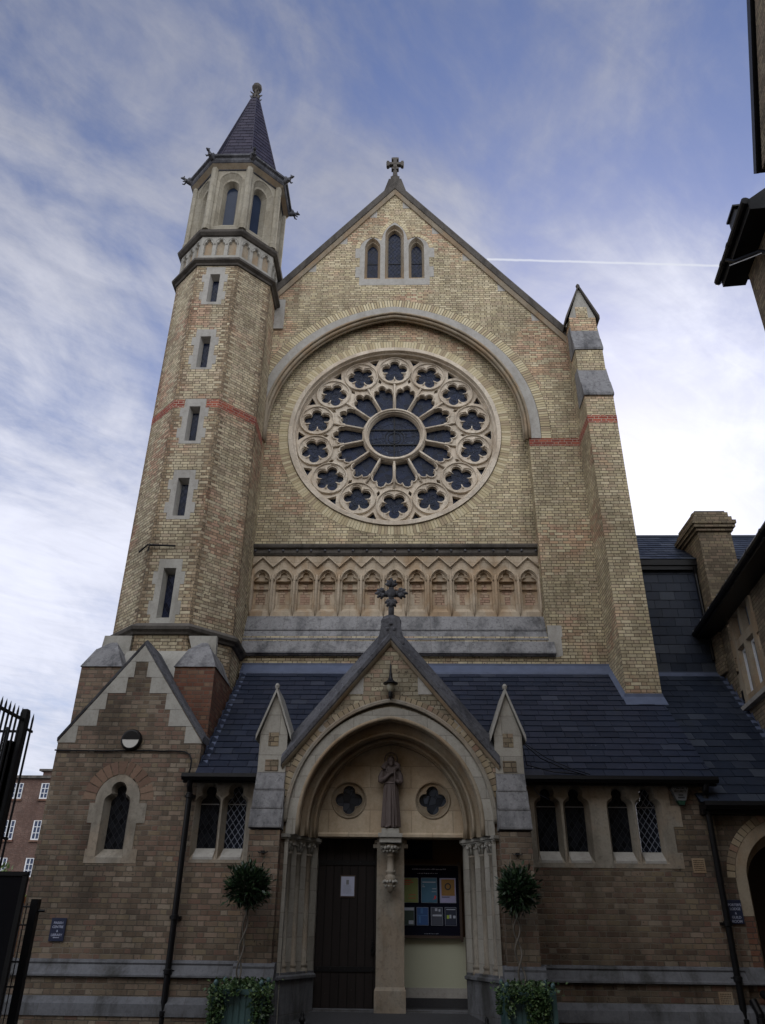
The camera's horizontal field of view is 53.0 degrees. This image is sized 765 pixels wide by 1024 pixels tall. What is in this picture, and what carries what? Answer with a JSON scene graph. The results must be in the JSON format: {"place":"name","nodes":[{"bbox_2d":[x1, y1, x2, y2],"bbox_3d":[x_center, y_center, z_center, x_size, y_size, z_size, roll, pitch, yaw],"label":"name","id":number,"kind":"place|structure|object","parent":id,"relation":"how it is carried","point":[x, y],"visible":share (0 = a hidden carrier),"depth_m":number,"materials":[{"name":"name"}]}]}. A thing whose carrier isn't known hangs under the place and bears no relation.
{"place":"outdoors","nodes":[
{"label":"outdoors","id":0,"kind":"place"},
{"bbox_2d":[0,697,33,869],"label":"spiked gate","id":1,"kind":"structure","parent":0,"point":[11,751],"depth_m":9.58,"materials":[{"name":"black metal"}]},
{"bbox_2d":[0,769,51,893],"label":"brick house","id":2,"kind":"structure","parent":0,"point":[23,834],"depth_m":65.95,"materials":[{"name":"brick"}]},
{"bbox_2d":[0,858,7,870],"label":"window","id":3,"kind":"structure","parent":2,"relation":"in","point":[4,859],"depth_m":64.47,"materials":[{"name":"white paint"}]},
{"bbox_2d":[2,820,15,841],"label":"window","id":4,"kind":"structure","parent":2,"relation":"in","point":[11,830],"depth_m":65.65,"materials":[{"name":"white paint"}]},
{"bbox_2d":[12,783,23,800],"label":"window","id":5,"kind":"structure","parent":2,"relation":"in","point":[19,794],"depth_m":67.10,"materials":[{"name":"white paint"}]},
{"bbox_2d":[24,858,33,878],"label":"window","id":6,"kind":"structure","parent":2,"relation":"in","point":[28,866],"depth_m":64.31,"materials":[{"name":"white paint"}]},
{"bbox_2d":[28,820,41,841],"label":"window","id":7,"kind":"structure","parent":2,"relation":"in","point":[37,823],"depth_m":65.57,"materials":[{"name":"white paint"}]},
{"bbox_2d":[37,783,49,800],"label":"window","id":8,"kind":"structure","parent":2,"relation":"in","point":[45,786],"depth_m":67.06,"materials":[{"name":"white paint"}]},
{"bbox_2d":[220,854,276,985],"bbox_3d":[-1.940,5.852,11.017,0.830,1.741,0.802,0,-28,1],"label":"bay tree","id":9,"kind":"object","parent":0,"point":[244,883],"visible":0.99,"depth_m":11.07,"materials":[{"name":"green plant"}]},
{"bbox_2d":[0,0,764,841],"label":"sky","id":10,"kind":"structure","parent":0,"point":[604,147],"materials":[{"name":"blue"}]},
{"bbox_2d":[286,1012,484,1023],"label":"path","id":11,"kind":"structure","parent":0,"point":[365,1018],"depth_m":11.41,"materials":[{"name":"grey stone"}]},
{"label":"ground","id":12,"kind":"structure","parent":0,"visible":0},
{"bbox_2d":[1,862,26,896],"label":"laurel bush","id":13,"kind":"object","parent":12,"relation":"on","point":[7,866],"visible":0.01,"depth_m":23.17,"materials":[{"name":"green plant"}]},
{"bbox_2d":[0,871,29,1015],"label":"fence panel","id":14,"kind":"object","parent":12,"relation":"on","point":[13,886],"visible":1,"depth_m":9.84,"materials":[{"name":"black metal"}]},
{"bbox_2d":[13,897,25,956],"bbox_3d":[-6.666,7.892,13.650,0.210,1.870,0.200,0,-28,1],"label":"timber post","id":15,"kind":"object","parent":12,"relation":"on","point":[20,923],"depth_m":13.90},
{"bbox_2d":[0,899,44,1023],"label":"railing","id":16,"kind":"object","parent":12,"relation":"on","point":[23,966],"visible":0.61,"depth_m":10.00,"materials":[{"name":"black metal"}]},
{"bbox_2d":[210,976,270,1023],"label":"planter","id":17,"kind":"object","parent":12,"relation":"on","point":[236,1011],"visible":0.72,"depth_m":10.26,"materials":[{"name":"paint"}]},
{"bbox_2d":[203,976,283,1023],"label":"ivy plant","id":18,"kind":"object","parent":17,"relation":"in","point":[246,983],"visible":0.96,"depth_m":10.27,"materials":[{"name":"green plant"}]},
{"bbox_2d":[299,1011,304,1023],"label":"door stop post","id":19,"kind":"object","parent":12,"relation":"on","point":[301,1019],"depth_m":11.02,"materials":[{"name":"black metal"}]},
{"bbox_2d":[0,83,756,1023],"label":"church","id":20,"kind":"structure","parent":12,"relation":"on","point":[384,433],"depth_m":15.81,"materials":[{"name":"brick"}]},
{"bbox_2d":[48,918,66,940],"bbox_3d":[-5.245,6.740,12.392,0.240,0.330,0.024,0,-28,1],"label":"wall sign","id":21,"kind":"object","parent":20,"relation":"attached to","point":[57,929],"visible":1,"depth_m":12.38,"materials":[{"name":"blue metal"}]},
{"bbox_2d":[54,749,191,772],"bbox_3d":[-4.618,4.456,13.596,2.503,0.483,0.070,-1,-28,2],"label":"cable","id":22,"kind":"object","parent":20,"relation":"attached to","point":[133,750],"visible":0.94,"depth_m":13.68,"materials":[{"name":"black paint"}]},
{"bbox_2d":[121,729,141,750],"bbox_3d":[-4.505,4.086,13.764,0.370,0.370,0.093,0,-28,1],"label":"bulkhead light","id":23,"kind":"object","parent":20,"relation":"attached to","point":[131,739],"visible":1,"depth_m":13.73,"materials":[{"name":"black paint"}]},
{"bbox_2d":[189,783,220,859],"bbox_3d":[-3.011,5.315,13.210,0.450,1.230,0.182,0,-28,1],"label":"cusped window","id":24,"kind":"structure","parent":20,"relation":"in","point":[203,846],"depth_m":13.24,"materials":[{"name":"black glass"}]},
{"bbox_2d":[217,783,247,859],"bbox_3d":[-2.542,5.314,13.198,0.450,1.230,0.182,0,-28,1],"label":"cusped window","id":25,"kind":"structure","parent":20,"relation":"in","point":[231,844],"depth_m":13.22,"materials":[{"name":"black glass"}]},
{"bbox_2d":[312,838,376,1008],"bbox_3d":[-0.592,6.625,12.474,0.984,2.435,0.126,0,-28,1],"label":"door","id":26,"kind":"structure","parent":20,"relation":"in","point":[345,932],"depth_m":12.43,"materials":[{"name":"brown wood"}]},
{"bbox_2d":[341,876,354,895],"bbox_3d":[-0.577,6.194,12.702,0.220,0.290,0.007,0,-28,1],"label":"paper notice","id":27,"kind":"object","parent":26,"relation":"attached to","point":[347,886],"visible":1,"depth_m":12.70,"materials":[{"name":"white paper"}]},
{"bbox_2d":[364,238,379,278],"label":"lancet window","id":28,"kind":"structure","parent":20,"relation":"in","point":[372,248],"depth_m":23.52,"materials":[{"name":"glass"}]},
{"bbox_2d":[378,752,402,827],"bbox_3d":[0.139,4.707,13.034,0.431,1.244,0.228,0,-28,1],"label":"statue","id":29,"kind":"object","parent":20,"relation":"on","point":[390,776],"visible":1,"depth_m":12.98,"materials":[{"name":"stone"}]},
{"bbox_2d":[383,664,397,699],"bbox_3d":[0.138,2.904,13.154,0.256,0.610,0.263,0,-28,1],"label":"wall lantern","id":30,"kind":"object","parent":20,"relation":"attached to","point":[390,683],"depth_m":13.06,"materials":[{"name":"black paint"}]},
{"bbox_2d":[385,225,403,278],"bbox_3d":[0.368,-7.909,23.519,0.570,2.290,0.228,0,-28,1],"label":"lancet window","id":31,"kind":"structure","parent":20,"relation":"in","point":[394,236],"depth_m":23.61,"materials":[{"name":"glass"}]},
{"bbox_2d":[279,341,510,534],"bbox_3d":[0.321,-2.112,20.808,6.260,6.260,0.383,0,-28,1],"label":"rose window","id":32,"kind":"structure","parent":20,"relation":"in","point":[392,438],"depth_m":20.83,"materials":[{"name":"stone"}]},
{"bbox_2d":[409,237,424,278],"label":"lancet window","id":33,"kind":"structure","parent":20,"relation":"in","point":[416,247],"depth_m":23.49,"materials":[{"name":"glass"}]},
{"bbox_2d":[404,862,463,941],"bbox_3d":[0.640,6.551,12.928,1.400,1.200,0.080,0,-28,1],"label":"noticeboard","id":34,"kind":"object","parent":20,"relation":"attached to","point":[419,872],"visible":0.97,"depth_m":12.90,"materials":[{"name":"wood"}]},
{"bbox_2d":[404,907,413,924],"bbox_3d":[0.362,6.751,12.819,0.338,0.268,0.012,0,-28,1],"label":"poster","id":35,"kind":"object","parent":34,"relation":"attached to","point":[408,915],"visible":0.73,"depth_m":12.81,"materials":[{"name":"grey paper"}]},
{"bbox_2d":[404,878,418,902],"bbox_3d":[0.402,6.406,13.003,0.411,0.381,0.012,0,-28,1],"label":"poster","id":36,"kind":"object","parent":34,"relation":"attached to","point":[410,890],"visible":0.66,"depth_m":12.99,"materials":[{"name":"green paper"}]},
{"bbox_2d":[417,907,428,925],"bbox_3d":[0.669,6.749,12.811,0.196,0.270,0.012,0,-28,1],"label":"poster","id":37,"kind":"object","parent":34,"relation":"attached to","point":[422,915],"visible":1,"depth_m":12.80,"materials":[{"name":"blue paper"}]},
{"bbox_2d":[421,878,436,902],"bbox_3d":[0.790,6.404,12.993,0.270,0.383,0.012,0,-28,1],"label":"poster","id":38,"kind":"object","parent":34,"relation":"attached to","point":[428,890],"visible":1,"depth_m":12.99,"materials":[{"name":"teal paper"}]},
{"bbox_2d":[431,907,442,925],"bbox_3d":[0.908,6.748,12.806,0.197,0.272,0.012,0,-28,1],"label":"poster","id":39,"kind":"object","parent":34,"relation":"attached to","point":[436,916],"visible":1,"depth_m":12.80,"materials":[{"name":"grey paper"}]},
{"bbox_2d":[439,878,455,902],"bbox_3d":[1.105,6.404,12.985,0.272,0.381,0.014,0,-28,1],"label":"poster","id":40,"kind":"object","parent":34,"relation":"attached to","point":[447,890],"visible":1,"depth_m":12.98,"materials":[{"name":"orange paper"}]},
{"bbox_2d":[445,907,456,925],"bbox_3d":[1.138,6.747,12.800,0.193,0.273,0.012,0,-28,1],"label":"poster","id":41,"kind":"object","parent":34,"relation":"attached to","point":[450,917],"visible":1,"depth_m":12.79,"materials":[{"name":"grey paper"}]},
{"bbox_2d":[534,785,565,862],"bbox_3d":[2.817,5.303,13.062,0.450,1.230,0.182,0,-28,1],"label":"cusped window","id":42,"kind":"structure","parent":20,"relation":"in","point":[549,828],"depth_m":13.09,"materials":[{"name":"black glass"}]},
{"bbox_2d":[522,743,589,774],"bbox_3d":[2.983,4.264,13.299,1.132,0.625,0.216,0,-28,1],"label":"cable","id":43,"kind":"object","parent":20,"relation":"attached to","point":[552,763],"visible":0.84,"depth_m":13.24,"materials":[{"name":"black paint"}]},
{"bbox_2d":[563,786,595,862],"bbox_3d":[3.307,5.302,13.050,0.450,1.230,0.182,0,-28,1],"label":"cusped window","id":44,"kind":"structure","parent":20,"relation":"in","point":[578,826],"depth_m":13.08,"materials":[{"name":"black glass"}]},
{"bbox_2d":[606,786,640,863],"bbox_3d":[4.046,5.301,13.031,0.450,1.230,0.182,0,-28,1],"label":"cusped window","id":45,"kind":"structure","parent":20,"relation":"in","point":[623,833],"depth_m":13.05,"materials":[{"name":"black glass"}]},
{"bbox_2d":[635,786,669,863],"bbox_3d":[4.526,5.300,13.019,0.450,1.230,0.182,0,-28,1],"label":"cusped window","id":46,"kind":"structure","parent":20,"relation":"in","point":[649,815],"depth_m":13.04,"materials":[{"name":"black glass"}]},
{"bbox_2d":[670,786,687,804],"bbox_3d":[5.077,4.843,13.097,0.290,0.300,0.096,0,-28,1],"label":"alarm box","id":47,"kind":"object","parent":20,"relation":"attached to","point":[679,793],"visible":1,"depth_m":13.08,"materials":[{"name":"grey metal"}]},
{"bbox_2d":[499,979,558,1023],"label":"planter","id":48,"kind":"object","parent":12,"relation":"on","point":[521,1015],"visible":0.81,"depth_m":10.17,"materials":[{"name":"paint"}]},
{"bbox_2d":[494,860,543,985],"bbox_3d":[1.976,5.855,10.905,0.743,1.713,0.750,0,-28,1],"label":"bay tree","id":49,"kind":"object","parent":48,"relation":"in","point":[516,887],"visible":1,"depth_m":10.97,"materials":[{"name":"green plant"}]},
{"bbox_2d":[489,978,566,1023],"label":"ivy plant","id":50,"kind":"object","parent":48,"relation":"in","point":[516,987],"visible":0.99,"depth_m":10.16,"materials":[{"name":"green plant"}]},
{"bbox_2d":[636,511,764,1023],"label":"lodge wing","id":51,"kind":"structure","parent":12,"relation":"on","point":[687,569],"depth_m":16.20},
{"bbox_2d":[727,900,744,923],"bbox_3d":[5.650,6.401,12.287,0.220,0.340,0.024,0,-28,1],"label":"wall sign","id":52,"kind":"object","parent":51,"relation":"attached to","point":[735,911],"visible":1,"depth_m":12.28,"materials":[{"name":"blue metal"}]},
{"bbox_2d":[692,0,764,729],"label":"side building","id":53,"kind":"structure","parent":12,"relation":"on","point":[737,604],"depth_m":14.48,"materials":[{"name":"brown brick"}]},
{"bbox_2d":[728,595,764,710],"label":"mullioned window","id":54,"kind":"structure","parent":53,"relation":"in","point":[747,650],"depth_m":15.74,"materials":[{"name":"stone"}]}
]}

